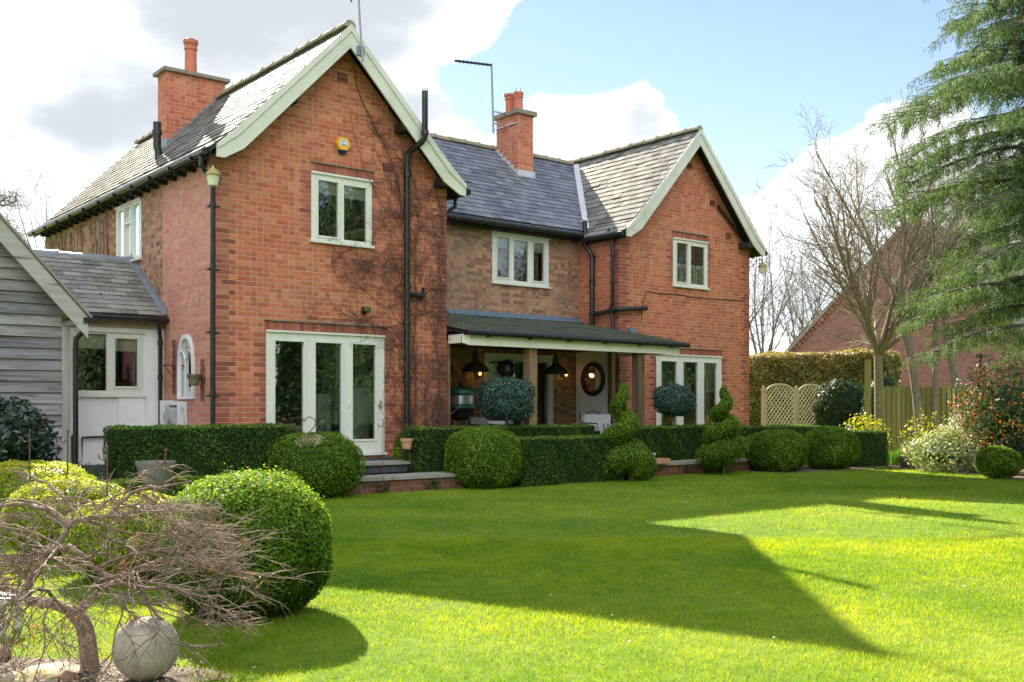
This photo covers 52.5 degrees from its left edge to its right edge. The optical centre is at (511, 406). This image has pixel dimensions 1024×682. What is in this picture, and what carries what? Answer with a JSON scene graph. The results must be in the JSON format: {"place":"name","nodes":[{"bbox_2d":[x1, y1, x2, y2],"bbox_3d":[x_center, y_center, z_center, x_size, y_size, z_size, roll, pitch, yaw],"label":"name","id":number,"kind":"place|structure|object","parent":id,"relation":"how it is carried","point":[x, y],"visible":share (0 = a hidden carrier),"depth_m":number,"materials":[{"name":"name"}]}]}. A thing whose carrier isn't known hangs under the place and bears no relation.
{"place":"outdoors","nodes":[
{"label":"outdoors","id":0,"kind":"place"},
{"bbox_2d":[0,464,1023,681],"bbox_3d":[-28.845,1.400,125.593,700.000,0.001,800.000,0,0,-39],"label":"lawn","id":1,"kind":"structure","parent":0,"point":[445,643],"depth_m":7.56,"materials":[{"name":"green plant"}]},
{"bbox_2d":[0,590,30,636],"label":"garden bench","id":2,"kind":"object","parent":1,"relation":"on","point":[19,623],"visible":0.19,"depth_m":6.42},
{"bbox_2d":[0,187,44,248],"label":"tree","id":3,"kind":"object","parent":1,"relation":"on","point":[12,197],"visible":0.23,"depth_m":36.38,"materials":[{"name":"green plant"}]},
{"bbox_2d":[21,429,30,481],"bbox_3d":[-4.961,0.818,10.599,0.099,1.165,0.025,0,0,-6],"label":"plant hook","id":4,"kind":"object","parent":1,"relation":"on","point":[29,440],"visible":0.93,"depth_m":10.60,"materials":[{"name":"metal"}]},
{"bbox_2d":[0,131,73,248],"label":"bare tree","id":5,"kind":"object","parent":1,"relation":"on","point":[52,209],"visible":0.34,"depth_m":42.88,"materials":[{"name":"brown plant"}]},
{"bbox_2d":[0,213,98,466],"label":"timber barn","id":6,"kind":"structure","parent":1,"relation":"on","point":[43,310],"depth_m":15.64,"materials":[{"name":"grey wood"}]},
{"bbox_2d":[0,459,100,534],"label":"golden dome","id":7,"kind":"structure","parent":1,"relation":"on","point":[41,469],"depth_m":11.29,"materials":[{"name":"yellow plant"}]},
{"bbox_2d":[0,475,125,556],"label":"golden dome","id":8,"kind":"structure","parent":1,"relation":"on","point":[44,490],"depth_m":9.41,"materials":[{"name":"yellow plant"}]},
{"bbox_2d":[72,461,114,481],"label":"ferny plant","id":9,"kind":"object","parent":1,"relation":"on","point":[96,475],"visible":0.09,"depth_m":13.32,"materials":[{"name":"green plant"}]},
{"bbox_2d":[98,445,108,495],"bbox_3d":[-3.702,0.877,9.399,0.099,1.045,0.025,0,0,-6],"label":"plant hook","id":10,"kind":"object","parent":1,"relation":"on","point":[107,447],"visible":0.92,"depth_m":9.40,"materials":[{"name":"metal"}]},
{"bbox_2d":[0,656,230,681],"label":"soil bed","id":11,"kind":"object","parent":1,"relation":"on","point":[169,673],"visible":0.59,"depth_m":5.44,"materials":[{"name":"beige gravel"}]},
{"bbox_2d":[0,661,84,681],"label":"rock","id":12,"kind":"object","parent":11,"relation":"on","point":[50,670],"visible":0.66,"depth_m":5.28,"materials":[{"name":"beige stone"}]},
{"bbox_2d":[59,670,77,681],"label":"rock","id":13,"kind":"object","parent":11,"relation":"on","point":[72,674],"visible":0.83,"depth_m":5.25,"materials":[{"name":"brown stone"}]},
{"bbox_2d":[111,615,179,680],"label":"stone ball","id":14,"kind":"object","parent":11,"relation":"on","point":[148,669],"visible":0.81,"depth_m":5.20,"materials":[{"name":"grey stone"}]},
{"bbox_2d":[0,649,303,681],"bbox_3d":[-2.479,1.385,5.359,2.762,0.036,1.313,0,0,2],"label":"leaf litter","id":15,"kind":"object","parent":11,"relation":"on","point":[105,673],"visible":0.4,"depth_m":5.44,"materials":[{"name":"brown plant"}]},
{"bbox_2d":[60,490,176,582],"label":"golden dome","id":16,"kind":"structure","parent":1,"relation":"on","point":[78,529],"depth_m":8.04,"materials":[{"name":"yellow plant"}]},
{"bbox_2d":[135,460,175,492],"bbox_3d":[-4.670,1.060,13.600,0.510,0.680,0.510,0,0,-39],"label":"stone urn","id":17,"kind":"object","parent":1,"relation":"on","point":[159,477],"visible":0.54,"depth_m":13.42,"materials":[{"name":"grey stone"}]},
{"bbox_2d":[0,462,330,681],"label":"weeping maple","id":18,"kind":"object","parent":1,"relation":"on","point":[81,622],"visible":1,"depth_m":5.41,"materials":[{"name":"brown plant"}]},
{"bbox_2d":[102,422,287,482],"bbox_3d":[-4.670,0.734,15.496,2.663,0.969,0.666,0,0,-39],"label":"box hedge","id":19,"kind":"object","parent":1,"relation":"on","point":[205,449],"visible":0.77,"depth_m":15.17,"materials":[{"name":"green plant"}]},
{"bbox_2d":[99,470,298,496],"bbox_3d":[-4.263,1.168,14.230,0.452,0.502,3.058,0,0,43],"label":"box hedge","id":20,"kind":"object","parent":1,"relation":"on","point":[179,488],"visible":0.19,"depth_m":13.79,"materials":[{"name":"green plant"}]},
{"bbox_2d":[159,462,333,620],"bbox_3d":[-1.794,0.923,7.044,1.149,1.097,1.166,0,0,-39],"label":"box ball","id":21,"kind":"object","parent":1,"relation":"on","point":[304,546],"visible":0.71,"depth_m":6.70,"materials":[{"name":"green plant"}]},
{"bbox_2d":[94,472,406,479],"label":"terrace","id":22,"kind":"structure","parent":1,"relation":"on","point":[365,474],"depth_m":17.88,"materials":[{"name":"stone"}]},
{"bbox_2d":[0,395,63,462],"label":"laurel bush","id":23,"kind":"object","parent":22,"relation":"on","point":[14,427],"visible":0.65,"depth_m":12.99,"materials":[{"name":"green plant"}]},
{"bbox_2d":[365,472,403,473],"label":"porch floor","id":24,"kind":"structure","parent":22,"relation":"on","point":[386,472],"depth_m":18.19,"materials":[{"name":"stone"}]},
{"bbox_2d":[450,381,474,425],"bbox_3d":[-1.017,0.251,20.632,0.570,1.501,0.570,0,0,-39],"label":"barbecue","id":25,"kind":"object","parent":24,"relation":"on","point":[465,408],"visible":0.83,"depth_m":20.42,"materials":[{"name":"green metal"}]},
{"bbox_2d":[468,413,503,426],"bbox_3d":[-0.495,0.569,20.543,0.564,0.862,0.552,0,0,34],"label":"armchair","id":26,"kind":"object","parent":24,"relation":"on","point":[476,421],"visible":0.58,"depth_m":20.55,"materials":[{"name":"black metal"}]},
{"bbox_2d":[579,411,613,433],"bbox_3d":[2.018,0.549,23.160,1.002,0.902,0.564,0,0,-45],"label":"metal bench","id":27,"kind":"object","parent":24,"relation":"on","point":[596,420],"visible":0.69,"depth_m":23.18,"materials":[{"name":"white metal"}]},
{"bbox_2d":[360,464,409,472],"bbox_3d":[-2.821,1.071,17.495,3.045,0.133,0.300,0,0,-39],"label":"step riser","id":28,"kind":"object","parent":22,"relation":"on","point":[388,468],"visible":0.26,"depth_m":17.84,"materials":[{"name":"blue stone"}]},
{"bbox_2d":[361,460,411,465],"bbox_3d":[-2.914,0.980,17.509,3.120,0.049,0.559,0,0,-39],"label":"step","id":29,"kind":"object","parent":28,"relation":"on","point":[385,462],"visible":0.26,"depth_m":17.90,"materials":[{"name":"stone"}]},
{"bbox_3d":[-1.813,0.845,17.993,0.185,0.221,0.189,0,0,-39],"label":"pot stand","id":30,"kind":"object","parent":29,"relation":"on","visible":0},
{"bbox_2d":[400,423,413,448],"bbox_3d":[-1.819,0.511,17.995,0.270,0.449,0.255,0,0,-39],"label":"clay pot","id":31,"kind":"object","parent":30,"relation":"on","point":[406,440],"visible":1,"depth_m":17.94,"materials":[{"name":"orange ceramic"}]},
{"bbox_2d":[391,431,404,459],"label":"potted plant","id":32,"kind":"object","parent":22,"relation":"on","point":[397,445],"visible":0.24,"depth_m":18.48,"materials":[{"name":"green plant"}]},
{"bbox_2d":[404,423,594,472],"bbox_3d":[-0.107,0.754,19.464,4.432,0.848,0.569,0,0,-42],"label":"box hedge","id":33,"kind":"object","parent":22,"relation":"on","point":[427,450],"visible":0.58,"depth_m":18.16,"materials":[{"name":"green plant"}]},
{"bbox_2d":[475,375,535,426],"bbox_3d":[-0.093,0.279,19.480,1.114,1.743,1.073,0,0,-39],"label":"standard tree","id":34,"kind":"object","parent":22,"relation":"on","point":[505,398],"visible":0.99,"depth_m":19.20,"materials":[{"name":"green plant"}]},
{"bbox_2d":[331,461,749,495],"bbox_3d":[0.800,1.347,19.106,11.300,0.305,0.040,0,0,-39],"label":"terrace edge","id":35,"kind":"object","parent":22,"relation":"attached to","point":[404,485],"visible":0.14,"depth_m":17.40,"materials":[{"name":"brick"}]},
{"bbox_2d":[356,458,748,481],"bbox_3d":[0.659,1.166,19.280,11.300,0.056,0.590,0,0,-39],"label":"terrace coping","id":36,"kind":"object","parent":22,"relation":"on","point":[402,476],"visible":0.23,"depth_m":17.32,"materials":[{"name":"stone"}]},
{"bbox_2d":[632,424,708,460],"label":"box hedge","id":37,"kind":"object","parent":22,"relation":"on","point":[678,442],"visible":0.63,"depth_m":21.82,"materials":[{"name":"green plant"}]},
{"bbox_2d":[652,382,696,425],"bbox_3d":[3.461,0.315,22.306,0.973,1.670,0.919,0,0,-39],"label":"standard tree","id":38,"kind":"object","parent":22,"relation":"on","point":[672,399],"visible":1,"depth_m":22.05,"materials":[{"name":"green plant"}]},
{"bbox_2d":[264,430,365,497],"bbox_3d":[-3.052,0.898,16.047,1.517,1.064,1.494,0,0,-39],"label":"box ball","id":39,"kind":"object","parent":1,"relation":"on","point":[326,464],"visible":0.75,"depth_m":15.56,"materials":[{"name":"green plant"}]},
{"bbox_2d":[27,20,767,475],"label":"brick house","id":40,"kind":"structure","parent":1,"relation":"on","point":[627,264],"depth_m":19.04,"materials":[{"name":"brick"}]},
{"bbox_2d":[45,212,108,254],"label":"wall creeper","id":41,"kind":"object","parent":40,"relation":"attached to","point":[62,249],"depth_m":21.26,"materials":[{"name":"brown plant"}]},
{"bbox_2d":[76,329,145,396],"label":"window","id":42,"kind":"structure","parent":40,"relation":"in","point":[109,361],"depth_m":17.86,"materials":[{"name":"paint"}]},
{"bbox_2d":[114,197,141,261],"bbox_3d":[-7.210,-3.255,19.536,0.120,1.139,1.420,0,0,-39],"label":"window","id":43,"kind":"structure","parent":40,"relation":"in","point":[129,214],"depth_m":19.39,"materials":[{"name":"paint"}]},
{"bbox_2d":[160,400,173,424],"bbox_3d":[-5.967,0.400,17.905,0.115,1.000,0.460,0,0,-39],"label":"meter cabinet","id":44,"kind":"object","parent":40,"relation":"attached to","point":[163,403],"visible":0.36,"depth_m":17.88,"materials":[{"name":"white plastic"}]},
{"bbox_2d":[161,339,175,394],"bbox_3d":[-5.836,-0.671,17.650,0.198,0.942,0.180,0,0,-39],"label":"wall planter","id":45,"kind":"object","parent":40,"relation":"attached to","point":[173,365],"visible":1,"depth_m":17.69,"materials":[{"name":"metal"}]},
{"bbox_2d":[163,401,186,424],"bbox_3d":[-5.573,0.187,17.335,0.370,0.534,0.682,0,0,-39],"label":"cabinet","id":46,"kind":"object","parent":40,"relation":"attached to","point":[175,412],"visible":0.75,"depth_m":17.26,"materials":[{"name":"grey plastic"}]},
{"bbox_2d":[177,334,194,398],"bbox_3d":[-5.439,-0.660,17.309,0.045,1.080,0.670,0,0,-39],"label":"arched mirror","id":47,"kind":"object","parent":40,"relation":"attached to","point":[185,364],"visible":0.98,"depth_m":17.30,"materials":[{"name":"white mirror"}]},
{"bbox_2d":[186,359,203,400],"bbox_3d":[-5.096,-0.430,16.680,0.271,0.684,0.252,0,0,-39],"label":"wall planter","id":48,"kind":"object","parent":40,"relation":"attached to","point":[194,379],"visible":1,"depth_m":16.64,"materials":[{"name":"ceramic"}]},
{"bbox_2d":[205,162,221,186],"bbox_3d":[-4.572,-3.570,16.141,0.242,0.380,0.625,0,0,6],"label":"wall lantern","id":49,"kind":"object","parent":40,"relation":"attached to","point":[213,174],"depth_m":15.88,"materials":[{"name":"beige glass"}]},
{"bbox_2d":[275,413,297,434],"bbox_3d":[-4.257,0.475,18.197,0.900,0.710,0.400,0,0,-39],"label":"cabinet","id":50,"kind":"object","parent":40,"relation":"in","point":[285,419],"visible":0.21,"depth_m":18.21,"materials":[{"name":"glass"}]},
{"bbox_2d":[266,329,386,454],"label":"french door","id":51,"kind":"structure","parent":40,"relation":"in","point":[327,380],"depth_m":18.29,"materials":[{"name":"paint"}]},
{"bbox_2d":[309,171,374,248],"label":"window","id":52,"kind":"structure","parent":40,"relation":"in","point":[331,194],"depth_m":18.13,"materials":[{"name":"paint"}]},
{"bbox_2d":[334,136,350,154],"bbox_3d":[-2.908,-4.474,17.813,0.270,0.275,0.096,0,0,-39],"label":"alarm box","id":53,"kind":"object","parent":40,"relation":"attached to","point":[342,144],"visible":1,"depth_m":17.77,"materials":[{"name":"yellow plastic"}]},
{"bbox_2d":[350,0,364,61],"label":"tv aerial","id":54,"kind":"object","parent":40,"relation":"attached to","point":[360,51],"visible":1,"depth_m":17.28,"materials":[{"name":"black metal"}]},
{"bbox_2d":[279,60,471,452],"bbox_3d":[-2.251,-2.468,18.320,4.009,7.046,0.136,0,0,-39],"label":"wall creeper","id":55,"kind":"object","parent":40,"relation":"attached to","point":[440,398],"depth_m":18.59,"materials":[{"name":"brown plant"}]},
{"bbox_2d":[461,346,489,371],"bbox_3d":[-0.739,-1.025,21.051,0.580,0.650,0.580,0,0,-39],"label":"pendant lamp","id":56,"kind":"object","parent":40,"relation":"hanging from","point":[475,364],"visible":0.97,"depth_m":20.89,"materials":[{"name":"metal"}]},
{"bbox_2d":[454,59,517,132],"bbox_3d":[-0.772,-7.778,25.955,1.673,1.763,0.900,0,0,-39],"label":"tv aerial","id":57,"kind":"object","parent":40,"relation":"attached to","point":[479,64],"visible":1,"depth_m":26.18,"materials":[{"name":"black metal"}]},
{"bbox_2d":[500,358,515,376],"bbox_3d":[-0.088,-0.866,23.685,0.440,0.471,0.148,0,0,-39],"label":"door wreath","id":58,"kind":"object","parent":40,"relation":"attached to","point":[512,369],"depth_m":23.68,"materials":[{"name":"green plant"}]},
{"bbox_2d":[484,353,553,425],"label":"french door","id":59,"kind":"structure","parent":40,"relation":"in","point":[493,361],"depth_m":25.45,"materials":[{"name":"paint"}]},
{"bbox_2d":[491,231,550,288],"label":"window","id":60,"kind":"structure","parent":40,"relation":"in","point":[517,259],"depth_m":24.19,"materials":[{"name":"paint"}]},
{"bbox_2d":[543,349,568,374],"bbox_3d":[0.953,-1.025,22.616,0.580,0.650,0.580,0,0,-39],"label":"pendant lamp","id":61,"kind":"object","parent":40,"relation":"hanging from","point":[555,367],"visible":0.99,"depth_m":22.47,"materials":[{"name":"metal"}]},
{"bbox_2d":[581,362,604,395],"bbox_3d":[1.912,-0.640,24.565,0.045,0.800,0.800,0,0,-39],"label":"round mirror","id":62,"kind":"object","parent":40,"relation":"attached to","point":[592,378],"visible":1,"depth_m":24.55,"materials":[{"name":"black metal"}]},
{"bbox_2d":[656,354,722,426],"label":"french door","id":63,"kind":"structure","parent":40,"relation":"in","point":[702,374],"depth_m":26.21,"materials":[{"name":"paint"}]},
{"bbox_2d":[672,237,709,289],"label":"window","id":64,"kind":"structure","parent":40,"relation":"in","point":[690,257],"depth_m":25.77,"materials":[{"name":"paint"}]},
{"bbox_2d":[750,259,766,273],"bbox_3d":[6.413,-3.643,26.971,0.448,0.382,0.247,0,0,-17],"label":"wall lantern","id":65,"kind":"object","parent":40,"relation":"attached to","point":[762,266],"depth_m":26.94,"materials":[{"name":"beige glass"}]},
{"bbox_2d":[418,480,446,489],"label":"moss tuft","id":66,"kind":"object","parent":1,"relation":"on","point":[431,484],"visible":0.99,"depth_m":17.31,"materials":[{"name":"green plant"}]},
{"bbox_2d":[443,427,522,488],"bbox_3d":[-0.495,0.895,17.894,1.251,1.081,1.245,0,0,-39],"label":"box ball","id":67,"kind":"object","parent":1,"relation":"on","point":[484,458],"visible":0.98,"depth_m":17.47,"materials":[{"name":"green plant"}]},
{"bbox_2d":[506,434,628,486],"bbox_3d":[1.064,0.964,18.998,2.797,0.907,0.562,0,0,-42],"label":"box hedge","id":68,"kind":"object","parent":1,"relation":"on","point":[558,460],"visible":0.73,"depth_m":18.60,"materials":[{"name":"green plant"}]},
{"bbox_2d":[601,381,648,479],"bbox_3d":[2.046,0.466,19.575,1.090,1.881,1.089,0,0,-39],"label":"spiral topiary","id":69,"kind":"object","parent":1,"relation":"on","point":[622,457],"visible":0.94,"depth_m":19.35,"materials":[{"name":"green plant"}]},
{"bbox_2d":[628,447,656,480],"bbox_3d":[2.417,1.091,19.513,0.585,0.684,0.579,0,0,-39],"label":"box ball","id":70,"kind":"object","parent":1,"relation":"on","point":[646,469],"visible":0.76,"depth_m":19.31,"materials":[{"name":"green plant"}]},
{"bbox_2d":[694,386,748,474],"bbox_3d":[4.329,0.495,21.322,1.154,1.835,1.166,0,0,-39],"label":"spiral topiary","id":71,"kind":"object","parent":1,"relation":"on","point":[724,445],"visible":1,"depth_m":21.09,"materials":[{"name":"green plant"}]},
{"bbox_2d":[760,385,766,425],"bbox_3d":[7.269,0.395,30.001,0.130,2.010,0.130,0,0,-39],"label":"trellis post","id":72,"kind":"object","parent":1,"relation":"on","point":[763,405],"visible":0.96,"depth_m":29.97,"materials":[{"name":"brown wood"}]},
{"bbox_2d":[766,383,794,424],"bbox_3d":[7.795,0.104,30.201,1.044,1.535,0.056,0,0,-21],"label":"lattice screen","id":73,"kind":"object","parent":72,"relation":"attached to","point":[793,395],"visible":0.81,"depth_m":30.20,"materials":[{"name":"brown wood"}]},
{"bbox_2d":[749,223,805,338],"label":"bare tree","id":74,"kind":"object","parent":1,"relation":"on","point":[753,318],"visible":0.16,"depth_m":58.35,"materials":[{"name":"brown plant"}]},
{"bbox_2d":[736,424,820,457],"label":"box hedge","id":75,"kind":"object","parent":1,"relation":"on","point":[747,431],"visible":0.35,"depth_m":24.57,"materials":[{"name":"green plant"}]},
{"bbox_2d":[794,386,798,423],"bbox_3d":[8.322,0.395,30.401,0.130,2.010,0.130,0,0,-39],"label":"trellis post","id":76,"kind":"object","parent":1,"relation":"on","point":[796,406],"visible":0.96,"depth_m":30.36,"materials":[{"name":"brown wood"}]},
{"bbox_2d":[798,384,821,424],"bbox_3d":[8.832,0.104,30.601,1.015,1.535,0.056,0,0,-21],"label":"lattice screen","id":77,"kind":"object","parent":76,"relation":"attached to","point":[805,386],"visible":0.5,"depth_m":30.54,"materials":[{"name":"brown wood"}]},
{"bbox_2d":[746,201,857,353],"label":"bare tree","id":78,"kind":"object","parent":1,"relation":"on","point":[762,320],"visible":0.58,"depth_m":54.56,"materials":[{"name":"brown plant"}]},
{"bbox_2d":[752,210,852,343],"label":"bare tree","id":79,"kind":"object","parent":1,"relation":"on","point":[803,313],"visible":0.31,"depth_m":61.38,"materials":[{"name":"brown plant"}]},
{"bbox_2d":[771,231,865,336],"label":"bare tree","id":80,"kind":"object","parent":1,"relation":"on","point":[807,298],"visible":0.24,"depth_m":58.68,"materials":[{"name":"brown plant"}]},
{"bbox_2d":[752,466,898,472],"bbox_3d":[7.063,1.394,23.290,4.500,0.001,1.550,0,0,-39],"label":"soil strip","id":81,"kind":"object","parent":1,"relation":"on","point":[806,469],"visible":0.5,"depth_m":22.89,"materials":[{"name":"brown soil"}]},
{"bbox_2d":[747,429,809,471],"bbox_3d":[5.737,0.954,22.393,1.287,0.958,1.256,0,0,-39],"label":"box ball","id":82,"kind":"object","parent":81,"relation":"on","point":[779,450],"visible":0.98,"depth_m":22.00,"materials":[{"name":"green plant"}]},
{"bbox_2d":[803,425,860,468],"bbox_3d":[7.100,0.923,23.210,1.288,1.032,1.283,0,0,-39],"label":"box ball","id":83,"kind":"object","parent":81,"relation":"on","point":[833,447],"visible":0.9,"depth_m":22.77,"materials":[{"name":"green plant"}]},
{"bbox_2d":[849,429,889,466],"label":"box hedge","id":84,"kind":"object","parent":81,"relation":"on","point":[874,446],"visible":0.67,"depth_m":24.05,"materials":[{"name":"green plant"}]},
{"bbox_2d":[749,347,903,425],"bbox_3d":[9.772,-0.208,33.492,5.345,3.326,1.705,0,0,37],"label":"beech hedge","id":85,"kind":"object","parent":1,"relation":"on","point":[791,369],"visible":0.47,"depth_m":33.09,"materials":[{"name":"green plant"}]},
{"bbox_2d":[812,378,863,429],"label":"ivy clump","id":86,"kind":"object","parent":1,"relation":"on","point":[838,402],"visible":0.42,"depth_m":29.45,"materials":[{"name":"green plant"}]},
{"bbox_2d":[864,359,870,429],"bbox_3d":[9.255,0.090,27.000,0.120,2.620,0.120,0,0,-39],"label":"tree stake","id":87,"kind":"object","parent":1,"relation":"on","point":[867,386],"visible":0.64,"depth_m":26.96,"materials":[{"name":"brown wood"}]},
{"bbox_2d":[859,371,898,428],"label":"ivy clump","id":88,"kind":"object","parent":1,"relation":"on","point":[887,381],"visible":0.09,"depth_m":28.01,"materials":[{"name":"green plant"}]},
{"bbox_2d":[751,140,1023,430],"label":"bare tree","id":89,"kind":"object","parent":1,"relation":"on","point":[865,302],"visible":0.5,"depth_m":27.03,"materials":[{"name":"brown plant"}]},
{"bbox_2d":[863,0,1023,371],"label":"cedar tree","id":90,"kind":"object","parent":1,"relation":"on","point":[996,81],"visible":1,"depth_m":16.52,"materials":[{"name":"green plant"}]},
{"bbox_2d":[897,465,1023,479],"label":"flower bed","id":91,"kind":"object","parent":1,"relation":"on","point":[973,472],"visible":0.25,"depth_m":21.54,"materials":[{"name":"soil"}]},
{"bbox_2d":[839,412,893,443],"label":"yellow shrub","id":92,"kind":"object","parent":91,"relation":"on","point":[867,424],"visible":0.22,"depth_m":25.87,"materials":[{"name":"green plant"}]},
{"bbox_2d":[887,448,904,465],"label":"iris clump","id":93,"kind":"object","parent":91,"relation":"on","point":[895,457],"visible":0.43,"depth_m":24.47,"materials":[{"name":"green plant"}]},
{"bbox_2d":[796,89,1013,443],"bbox_3d":[10.016,-2.902,25.202,6.482,8.823,5.746,0,0,34],"label":"bare tree","id":94,"kind":"object","parent":91,"relation":"on","point":[915,385],"visible":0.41,"depth_m":24.98,"materials":[{"name":"brown plant"}]},
{"bbox_2d":[898,456,924,468],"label":"purple plant","id":95,"kind":"object","parent":91,"relation":"on","point":[904,464],"visible":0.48,"depth_m":23.27,"materials":[{"name":"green plant"}]},
{"bbox_2d":[894,404,947,464],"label":"yellow shrub","id":96,"kind":"object","parent":91,"relation":"on","point":[921,429],"visible":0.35,"depth_m":24.42,"materials":[{"name":"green plant"}]},
{"bbox_2d":[889,170,979,441],"bbox_3d":[10.636,-2.321,26.136,2.235,7.641,2.582,0,0,22],"label":"bare tree","id":97,"kind":"object","parent":91,"relation":"on","point":[935,386],"visible":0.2,"depth_m":25.74,"materials":[{"name":"brown plant"}]},
{"bbox_2d":[848,130,1023,429],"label":"bare tree","id":98,"kind":"object","parent":91,"relation":"on","point":[953,370],"visible":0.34,"depth_m":23.92,"materials":[{"name":"brown plant"}]},
{"bbox_2d":[901,425,986,472],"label":"variegated shrub","id":99,"kind":"object","parent":91,"relation":"on","point":[932,453],"visible":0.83,"depth_m":22.07,"materials":[{"name":"green plant"}]},
{"bbox_2d":[882,385,1015,453],"bbox_3d":[12.016,0.444,25.498,5.533,1.912,0.100,0,0,24],"label":"board fence","id":100,"kind":"object","parent":91,"relation":"on","point":[897,409],"visible":0.27,"depth_m":26.33,"materials":[{"name":"brown wood"}]},
{"bbox_2d":[942,450,976,460],"bbox_3d":[9.521,1.054,21.799,0.918,0.252,0.170,0,0,26],"label":"fallen log","id":101,"kind":"object","parent":91,"relation":"on","point":[967,455],"visible":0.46,"depth_m":21.77,"materials":[{"name":"brown wood"}]},
{"bbox_2d":[938,405,999,469],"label":"variegated shrub","id":102,"kind":"object","parent":91,"relation":"on","point":[980,430],"visible":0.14,"depth_m":22.84,"materials":[{"name":"green plant"}]},
{"bbox_2d":[947,347,1023,452],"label":"photinia","id":103,"kind":"object","parent":91,"relation":"on","point":[1004,408],"visible":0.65,"depth_m":22.05,"materials":[{"name":"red plant"}]},
{"bbox_2d":[973,445,1023,477],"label":"box ball","id":104,"kind":"object","parent":91,"relation":"on","point":[998,461],"visible":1,"depth_m":20.04,"materials":[{"name":"green plant"}]},
{"bbox_2d":[994,428,1023,468],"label":"evergreen shrub","id":105,"kind":"object","parent":91,"relation":"on","point":[1018,448],"visible":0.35,"depth_m":21.36,"materials":[{"name":"green plant"}]},
{"bbox_2d":[947,198,1023,384],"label":"bare tree","id":106,"kind":"object","parent":1,"relation":"on","point":[1001,301],"visible":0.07,"depth_m":26.46,"materials":[{"name":"brown plant"}]},
{"bbox_2d":[0,0,1023,354],"label":"sky","id":107,"kind":"structure","parent":0,"point":[78,85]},
{"bbox_2d":[785,216,1023,387],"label":"neighbour house","id":108,"kind":"structure","parent":0,"point":[812,337],"depth_m":46.00,"materials":[{"name":"brick"}]},
{"bbox_2d":[976,354,987,385],"bbox_3d":[15.401,-0.150,34.034,0.370,3.100,0.220,0,0,-39],"label":"lamp post","id":109,"kind":"object","parent":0,"point":[979,356],"visible":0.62,"depth_m":33.97,"materials":[{"name":"black metal"}]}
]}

